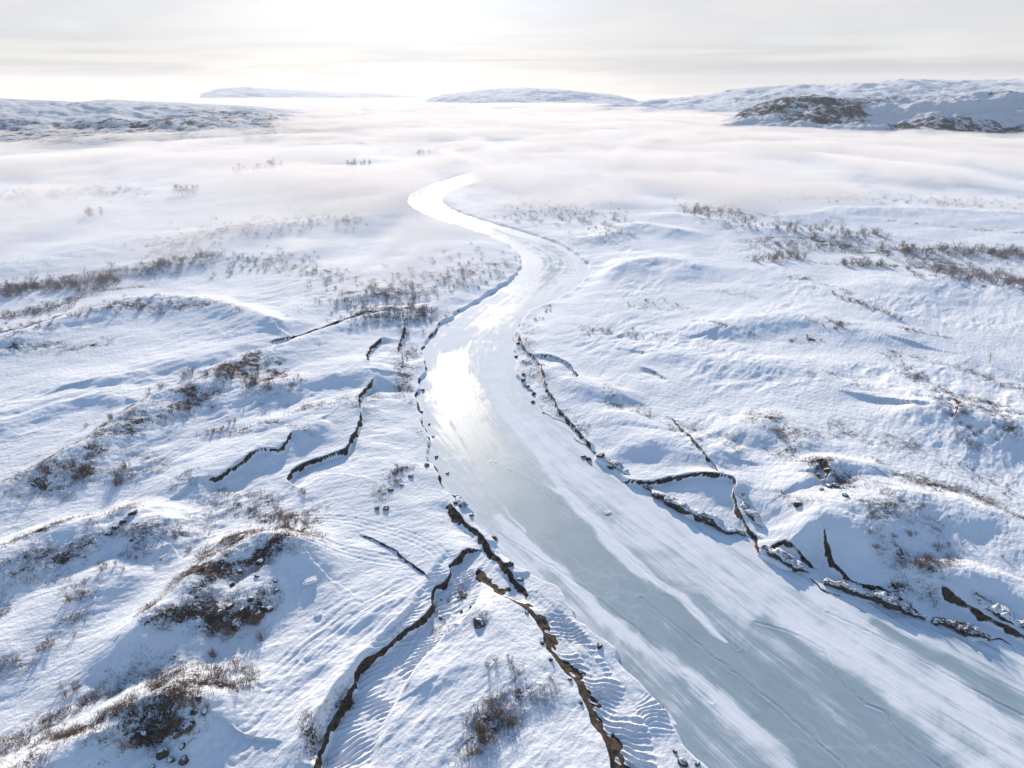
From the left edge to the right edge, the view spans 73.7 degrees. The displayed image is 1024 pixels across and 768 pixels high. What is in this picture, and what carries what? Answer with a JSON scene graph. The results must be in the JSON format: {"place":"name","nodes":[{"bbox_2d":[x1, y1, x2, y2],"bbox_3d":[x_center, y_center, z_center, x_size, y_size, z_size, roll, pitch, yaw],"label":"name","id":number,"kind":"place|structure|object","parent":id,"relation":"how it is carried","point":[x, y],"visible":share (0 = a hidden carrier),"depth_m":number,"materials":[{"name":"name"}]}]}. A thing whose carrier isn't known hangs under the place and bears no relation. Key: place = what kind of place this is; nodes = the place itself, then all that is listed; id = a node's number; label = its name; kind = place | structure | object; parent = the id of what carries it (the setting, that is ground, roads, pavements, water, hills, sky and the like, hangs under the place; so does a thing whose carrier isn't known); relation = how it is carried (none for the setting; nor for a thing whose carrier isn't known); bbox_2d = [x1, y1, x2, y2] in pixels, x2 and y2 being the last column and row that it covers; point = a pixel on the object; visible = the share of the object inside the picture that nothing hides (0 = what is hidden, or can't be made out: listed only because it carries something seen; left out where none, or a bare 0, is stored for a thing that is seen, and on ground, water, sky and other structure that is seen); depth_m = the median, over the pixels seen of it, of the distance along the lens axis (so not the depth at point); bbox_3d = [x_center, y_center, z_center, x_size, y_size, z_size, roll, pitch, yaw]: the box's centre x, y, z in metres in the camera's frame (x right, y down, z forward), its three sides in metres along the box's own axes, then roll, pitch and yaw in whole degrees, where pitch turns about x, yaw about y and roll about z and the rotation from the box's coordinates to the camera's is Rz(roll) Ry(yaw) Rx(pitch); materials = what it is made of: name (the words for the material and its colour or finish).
{"place":"outdoors","nodes":[
{"label":"outdoors","id":0,"kind":"place"},
{"bbox_2d":[0,98,435,152],"bbox_3d":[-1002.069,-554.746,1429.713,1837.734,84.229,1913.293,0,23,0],"label":"hill","id":1,"kind":"structure","parent":0,"point":[27,126],"depth_m":975.58,"materials":[{"name":"white snow"}]},
{"bbox_2d":[200,86,417,99],"bbox_3d":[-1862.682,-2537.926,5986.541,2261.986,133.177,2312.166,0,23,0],"label":"hill","id":2,"kind":"structure","parent":0,"point":[246,93],"depth_m":5621.84,"materials":[{"name":"white snow"}]},
{"bbox_2d":[0,97,1023,767],"bbox_3d":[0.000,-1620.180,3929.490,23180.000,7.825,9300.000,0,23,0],"label":"snow ground","id":3,"kind":"structure","parent":0,"point":[394,573],"depth_m":137.36,"materials":[{"name":"white snow"}]},
{"bbox_2d":[36,641,47,650],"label":"willow shrub","id":4,"kind":"object","parent":3,"relation":"on","point":[37,647],"visible":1,"depth_m":76.41,"materials":[{"name":"brown plant"}]},
{"bbox_2d":[38,463,51,472],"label":"willow shrub","id":5,"kind":"object","parent":3,"relation":"on","point":[44,471],"visible":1,"depth_m":108.62,"materials":[{"name":"brown plant"}]},
{"bbox_2d":[39,633,57,648],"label":"willow shrub","id":6,"kind":"object","parent":3,"relation":"on","point":[48,641],"visible":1,"depth_m":77.07,"materials":[{"name":"plant"}]},
{"bbox_2d":[47,281,62,289],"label":"birch bush","id":7,"kind":"object","parent":3,"relation":"on","point":[56,286],"visible":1,"depth_m":217.24,"materials":[{"name":"brown plant"}]},
{"bbox_2d":[53,680,66,688],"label":"willow shrub","id":8,"kind":"object","parent":3,"relation":"on","point":[65,685],"visible":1,"depth_m":71.75,"materials":[{"name":"brown plant"}]},
{"bbox_2d":[62,594,73,603],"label":"willow shrub","id":9,"kind":"object","parent":3,"relation":"on","point":[69,599],"visible":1,"depth_m":82.93,"materials":[{"name":"brown plant"}]},
{"bbox_2d":[66,457,79,466],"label":"willow shrub","id":10,"kind":"object","parent":3,"relation":"on","point":[72,461],"visible":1,"depth_m":111.42,"materials":[{"name":"brown plant"}]},
{"bbox_2d":[67,678,81,692],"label":"willow shrub","id":11,"kind":"object","parent":3,"relation":"on","point":[73,687],"visible":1,"depth_m":71.59,"materials":[{"name":"brown plant"}]},
{"bbox_2d":[75,587,84,598],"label":"willow shrub","id":12,"kind":"object","parent":3,"relation":"on","point":[81,591],"visible":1,"depth_m":83.69,"materials":[{"name":"brown plant"}]},
{"bbox_2d":[72,461,89,472],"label":"willow shrub","id":13,"kind":"object","parent":3,"relation":"on","point":[77,471],"visible":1,"depth_m":110.91,"materials":[{"name":"brown plant"}]},
{"bbox_2d":[104,531,112,535],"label":"boulder","id":14,"kind":"object","parent":3,"relation":"on","point":[108,532],"visible":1,"depth_m":94.23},
{"bbox_2d":[119,520,126,524],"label":"boulder","id":15,"kind":"object","parent":3,"relation":"on","point":[121,522],"visible":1,"depth_m":96.15,"materials":[{"name":"grey stone"}]},
{"bbox_2d":[115,737,132,750],"bbox_3d":[-35.902,33.293,63.247,1.650,1.473,1.254,-36,42,-54],"label":"willow shrub","id":16,"kind":"object","parent":3,"relation":"on","point":[122,744],"visible":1,"depth_m":63.12,"materials":[{"name":"brown plant"}]},
{"bbox_2d":[119,458,130,468],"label":"willow shrub","id":17,"kind":"object","parent":3,"relation":"on","point":[124,465],"visible":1,"depth_m":112.82,"materials":[{"name":"brown plant"}]},
{"bbox_2d":[124,738,139,749],"bbox_3d":[-35.294,33.478,63.598,1.250,1.060,1.442,14,23,20],"label":"willow shrub","id":18,"kind":"object","parent":3,"relation":"on","point":[135,742],"visible":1,"depth_m":63.52,"materials":[{"name":"brown plant"}]},
{"bbox_2d":[128,510,137,515],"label":"boulder","id":19,"kind":"object","parent":3,"relation":"on","point":[133,512],"visible":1,"depth_m":97.74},
{"bbox_2d":[140,729,149,737],"bbox_3d":[-34.959,33.304,64.959,0.728,0.640,0.868,-19,29,-37],"label":"boulder","id":20,"kind":"object","parent":3,"relation":"on","point":[144,733],"visible":1,"depth_m":64.80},
{"bbox_2d":[140,717,154,728],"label":"willow shrub","id":21,"kind":"object","parent":3,"relation":"on","point":[148,723],"visible":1,"depth_m":65.48,"materials":[{"name":"brown plant"}]},
{"bbox_2d":[152,716,158,723],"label":"boulder","id":22,"kind":"object","parent":3,"relation":"on","point":[155,718],"visible":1,"depth_m":65.90,"materials":[{"name":"grey stone"}]},
{"bbox_2d":[150,730,164,740],"bbox_3d":[-33.511,33.326,64.697,1.053,1.332,1.235,5,24,11],"label":"willow shrub","id":23,"kind":"object","parent":3,"relation":"on","point":[159,736],"visible":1,"depth_m":64.78,"materials":[{"name":"brown plant"}]},
{"bbox_2d":[156,747,168,760],"bbox_3d":[-32.510,34.445,63.559,1.039,0.866,1.158,26,23,20],"label":"boulder","id":24,"kind":"object","parent":3,"relation":"on","point":[162,753],"visible":1,"depth_m":63.34,"materials":[{"name":"grey stone"}]},
{"bbox_2d":[163,718,176,726],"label":"willow shrub","id":25,"kind":"object","parent":3,"relation":"on","point":[169,721],"visible":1,"depth_m":65.12,"materials":[{"name":"brown plant"}]},
{"bbox_2d":[166,757,174,762],"bbox_3d":[-31.585,34.854,63.233,0.698,0.498,0.747,-19,30,-37],"label":"boulder","id":26,"kind":"object","parent":3,"relation":"on","point":[170,759],"visible":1,"depth_m":63.08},
{"bbox_2d":[172,730,182,738],"bbox_3d":[-31.700,33.138,64.777,0.938,0.605,0.837,-7,24,-17],"label":"boulder","id":27,"kind":"object","parent":3,"relation":"on","point":[177,734],"visible":1,"depth_m":64.50,"materials":[{"name":"grey stone"}]},
{"bbox_2d":[171,716,183,726],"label":"willow shrub","id":28,"kind":"object","parent":3,"relation":"on","point":[177,723],"visible":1,"depth_m":65.17,"materials":[{"name":"brown plant"}]},
{"bbox_2d":[179,742,185,749],"bbox_3d":[-30.958,34.058,64.130,0.523,0.446,0.803,11,23,0],"label":"boulder","id":29,"kind":"object","parent":3,"relation":"on","point":[182,746],"visible":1,"depth_m":64.02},
{"bbox_2d":[178,754,188,765],"bbox_3d":[-30.403,34.889,63.421,0.898,0.697,1.090,17,14,10],"label":"boulder","id":30,"kind":"object","parent":3,"relation":"on","point":[183,760],"visible":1,"depth_m":63.10,"materials":[{"name":"grey stone"}]},
{"bbox_2d":[178,694,191,707],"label":"willow shrub","id":31,"kind":"object","parent":3,"relation":"on","point":[184,704],"visible":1,"depth_m":66.01,"materials":[{"name":"brown plant"}]},
{"bbox_2d":[182,718,195,733],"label":"boulder","id":32,"kind":"object","parent":3,"relation":"on","point":[188,727],"visible":1,"depth_m":65.01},
{"bbox_2d":[190,709,198,715],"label":"boulder","id":33,"kind":"object","parent":3,"relation":"on","point":[193,712],"visible":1,"depth_m":65.92,"materials":[{"name":"grey stone"}]},
{"bbox_2d":[184,685,206,702],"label":"willow shrub","id":34,"kind":"object","parent":3,"relation":"on","point":[197,692],"visible":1,"depth_m":66.87,"materials":[{"name":"brown plant"}]},
{"bbox_2d":[195,695,201,700],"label":"boulder","id":35,"kind":"object","parent":3,"relation":"on","point":[199,697],"visible":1,"depth_m":66.87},
{"bbox_2d":[201,707,207,715],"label":"boulder","id":36,"kind":"object","parent":3,"relation":"on","point":[203,711],"visible":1,"depth_m":66.47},
{"bbox_2d":[202,625,217,636],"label":"willow shrub","id":37,"kind":"object","parent":3,"relation":"on","point":[209,633],"visible":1,"depth_m":77.34,"materials":[{"name":"brown plant"}]},
{"bbox_2d":[208,620,222,630],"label":"willow shrub","id":38,"kind":"object","parent":3,"relation":"on","point":[219,626],"visible":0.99,"depth_m":78.33,"materials":[{"name":"brown plant"}]},
{"bbox_2d":[213,609,226,618],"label":"boulder","id":39,"kind":"object","parent":3,"relation":"on","point":[220,613],"visible":1,"depth_m":79.28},
{"bbox_2d":[220,623,236,638],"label":"willow shrub","id":40,"kind":"object","parent":3,"relation":"on","point":[225,630],"visible":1,"depth_m":78.16,"materials":[{"name":"brown plant"}]},
{"bbox_2d":[221,615,235,627],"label":"willow shrub","id":41,"kind":"object","parent":3,"relation":"on","point":[228,622],"visible":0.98,"depth_m":78.91,"materials":[{"name":"brown plant"}]},
{"bbox_2d":[225,603,233,609],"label":"boulder","id":42,"kind":"object","parent":3,"relation":"on","point":[229,606],"visible":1,"depth_m":80.50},
{"bbox_2d":[228,652,242,667],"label":"willow shrub","id":43,"kind":"object","parent":3,"relation":"on","point":[236,660],"visible":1,"depth_m":74.46,"materials":[{"name":"brown plant"}]},
{"bbox_2d":[230,618,241,630],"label":"boulder","id":44,"kind":"object","parent":3,"relation":"on","point":[238,624],"visible":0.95,"depth_m":79.19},
{"bbox_2d":[239,605,245,612],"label":"boulder","id":45,"kind":"object","parent":3,"relation":"on","point":[242,609],"visible":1,"depth_m":81.08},
{"bbox_2d":[247,596,253,601],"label":"boulder","id":46,"kind":"object","parent":3,"relation":"on","point":[250,599],"visible":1,"depth_m":82.27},
{"bbox_2d":[244,610,264,625],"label":"willow shrub","id":47,"kind":"object","parent":3,"relation":"on","point":[256,618],"visible":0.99,"depth_m":80.31,"materials":[{"name":"brown plant"}]},
{"bbox_2d":[247,614,262,624],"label":"willow shrub","id":48,"kind":"object","parent":3,"relation":"on","point":[257,619],"visible":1,"depth_m":80.17,"materials":[{"name":"brown plant"}]},
{"bbox_2d":[255,559,263,565],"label":"boulder","id":49,"kind":"object","parent":3,"relation":"on","point":[260,561],"visible":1,"depth_m":88.53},
{"bbox_2d":[255,610,264,618],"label":"boulder","id":50,"kind":"object","parent":3,"relation":"on","point":[260,612],"visible":0.81,"depth_m":81.33,"materials":[{"name":"grey stone"}]},
{"bbox_2d":[255,629,266,641],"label":"willow shrub","id":51,"kind":"object","parent":3,"relation":"on","point":[261,636],"visible":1,"depth_m":78.94,"materials":[{"name":"brown plant"}]},
{"bbox_2d":[260,605,273,612],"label":"boulder","id":52,"kind":"object","parent":3,"relation":"on","point":[266,608],"visible":1,"depth_m":82.12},
{"bbox_2d":[275,510,290,522],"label":"willow shrub","id":53,"kind":"object","parent":3,"relation":"on","point":[282,518],"visible":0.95,"depth_m":100.30,"materials":[{"name":"brown plant"}]},
{"bbox_2d":[302,575,316,585],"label":"snow block","id":54,"kind":"object","parent":3,"relation":"on","point":[312,579],"depth_m":87.22,"materials":[{"name":"white snow"}]},
{"bbox_2d":[314,612,321,617],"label":"snow block","id":55,"kind":"object","parent":3,"relation":"on","point":[317,614],"depth_m":82.68,"materials":[{"name":"white snow"}]},
{"bbox_2d":[452,494,474,515],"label":"rock ledge","id":56,"kind":"object","parent":3,"relation":"on","point":[463,504],"visible":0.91,"depth_m":105.68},
{"bbox_2d":[461,741,477,754],"bbox_3d":[-3.800,34.649,64.514,1.778,1.450,1.508,-10,36,-28],"label":"willow shrub","id":57,"kind":"object","parent":3,"relation":"on","point":[471,752],"visible":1,"depth_m":64.66,"materials":[{"name":"brown plant"}]},
{"bbox_2d":[473,617,484,628],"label":"boulder","id":58,"kind":"object","parent":3,"relation":"on","point":[478,622],"visible":1,"depth_m":80.03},
{"bbox_2d":[477,720,490,732],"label":"willow shrub","id":59,"kind":"object","parent":3,"relation":"on","point":[482,727],"visible":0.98,"depth_m":66.52,"materials":[{"name":"brown plant"}]},
{"bbox_2d":[476,731,492,742],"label":"willow shrub","id":60,"kind":"object","parent":3,"relation":"on","point":[486,735],"visible":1,"depth_m":65.53,"materials":[{"name":"brown plant"}]},
{"bbox_2d":[482,696,495,705],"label":"willow shrub","id":61,"kind":"object","parent":3,"relation":"on","point":[490,700],"visible":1,"depth_m":69.13,"materials":[{"name":"brown plant"}]},
{"bbox_2d":[488,703,498,712],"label":"willow shrub","id":62,"kind":"object","parent":3,"relation":"on","point":[492,710],"visible":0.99,"depth_m":68.40,"materials":[{"name":"brown plant"}]},
{"bbox_2d":[488,708,501,720],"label":"willow shrub","id":63,"kind":"object","parent":3,"relation":"on","point":[494,716],"visible":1,"depth_m":67.52,"materials":[{"name":"brown plant"}]},
{"bbox_2d":[503,561,513,567],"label":"boulder","id":64,"kind":"object","parent":3,"relation":"on","point":[507,564],"visible":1,"depth_m":92.22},
{"bbox_2d":[501,716,516,726],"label":"willow shrub","id":65,"kind":"object","parent":3,"relation":"on","point":[508,722],"visible":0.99,"depth_m":67.07,"materials":[{"name":"brown plant"}]},
{"bbox_2d":[0,182,1023,332],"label":"scrub","id":66,"kind":"object","parent":3,"relation":"on","point":[34,309],"visible":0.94,"depth_m":245.64,"materials":[{"name":"brown plant"}]},
{"bbox_2d":[0,220,1023,767],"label":"heath","id":67,"kind":"object","parent":3,"relation":"on","point":[68,732],"visible":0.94,"depth_m":90.07,"materials":[{"name":"brown plant"}]},
{"bbox_2d":[507,714,520,724],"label":"willow shrub","id":68,"kind":"object","parent":3,"relation":"on","point":[513,720],"visible":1,"depth_m":67.14,"materials":[{"name":"brown plant"}]},
{"bbox_2d":[597,641,602,648],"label":"boulder","id":69,"kind":"object","parent":3,"relation":"on","point":[599,644],"visible":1,"depth_m":79.28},
{"bbox_2d":[603,456,630,474],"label":"rock ledge","id":70,"kind":"object","parent":3,"relation":"on","point":[618,465],"visible":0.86,"depth_m":117.16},
{"bbox_2d":[677,757,687,766],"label":"boulder","id":71,"kind":"object","parent":3,"relation":"on","point":[682,761],"visible":1,"depth_m":65.48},
{"bbox_2d":[643,484,745,536],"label":"rock ledge","id":72,"kind":"object","parent":3,"relation":"on","point":[684,508],"visible":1,"depth_m":104.32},
{"bbox_2d":[739,493,765,527],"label":"rock ledge","id":73,"kind":"object","parent":3,"relation":"on","point":[753,515],"visible":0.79,"depth_m":102.61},
{"bbox_2d":[759,545,808,572],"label":"rock ledge","id":74,"kind":"object","parent":3,"relation":"on","point":[785,558],"visible":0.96,"depth_m":93.65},
{"bbox_2d":[793,501,801,506],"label":"boulder","id":75,"kind":"object","parent":3,"relation":"on","point":[797,503],"visible":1,"depth_m":101.07,"materials":[{"name":"grey stone"}]},
{"bbox_2d":[832,483,839,487],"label":"boulder","id":76,"kind":"object","parent":3,"relation":"on","point":[835,485],"visible":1,"depth_m":105.27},
{"bbox_2d":[823,578,926,619],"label":"rock ledge","id":77,"kind":"object","parent":3,"relation":"on","point":[886,600],"visible":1,"depth_m":86.86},
{"bbox_2d":[914,555,932,567],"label":"willow shrub","id":78,"kind":"object","parent":3,"relation":"on","point":[926,561],"visible":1,"depth_m":89.06,"materials":[{"name":"brown plant"}]},
{"bbox_2d":[923,552,936,562],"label":"willow shrub","id":79,"kind":"object","parent":3,"relation":"on","point":[924,555],"visible":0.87,"depth_m":89.70,"materials":[{"name":"brown plant"}]},
{"bbox_2d":[931,617,990,639],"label":"rock ledge","id":80,"kind":"object","parent":3,"relation":"on","point":[964,629],"visible":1,"depth_m":82.13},
{"bbox_2d":[987,272,1002,281],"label":"birch bush","id":81,"kind":"object","parent":3,"relation":"on","point":[992,278],"visible":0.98,"depth_m":220.25,"materials":[{"name":"brown plant"}]},
{"bbox_2d":[974,592,1023,628],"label":"rock ledge","id":82,"kind":"object","parent":3,"relation":"on","point":[1003,613],"visible":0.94,"depth_m":83.16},
{"bbox_2d":[995,248,1006,257],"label":"birch bush","id":83,"kind":"object","parent":3,"relation":"on","point":[1001,254],"visible":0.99,"depth_m":258.47,"materials":[{"name":"brown plant"}]},
{"bbox_2d":[0,0,1023,96],"label":"sky","id":84,"kind":"structure","parent":0,"point":[49,48],"materials":[{"name":"white"}]},
{"bbox_2d":[425,87,637,105],"bbox_3d":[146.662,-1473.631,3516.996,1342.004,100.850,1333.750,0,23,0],"label":"hill","id":85,"kind":"structure","parent":0,"point":[525,96],"depth_m":3293.59,"materials":[{"name":"white snow"}]},
{"bbox_2d":[407,144,1023,767],"bbox_3d":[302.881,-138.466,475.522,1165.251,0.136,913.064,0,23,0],"label":"river ice","id":86,"kind":"structure","parent":0,"point":[735,650],"depth_m":86.46,"materials":[{"name":"white ice"}]},
{"bbox_2d":[603,510,611,514],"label":"snow block","id":87,"kind":"object","parent":86,"relation":"on","point":[606,512],"depth_m":105.61,"materials":[{"name":"white snow"}]},
{"bbox_2d":[569,78,1023,116],"bbox_3d":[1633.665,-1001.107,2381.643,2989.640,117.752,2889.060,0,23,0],"label":"hill","id":88,"kind":"structure","parent":0,"point":[729,103],"depth_m":2064.02,"materials":[{"name":"white snow"}]},
{"bbox_2d":[684,91,1023,141],"bbox_3d":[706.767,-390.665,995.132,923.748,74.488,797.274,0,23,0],"label":"hill","id":89,"kind":"structure","parent":0,"point":[989,116],"depth_m":959.06,"materials":[{"name":"white snow"}]}
]}

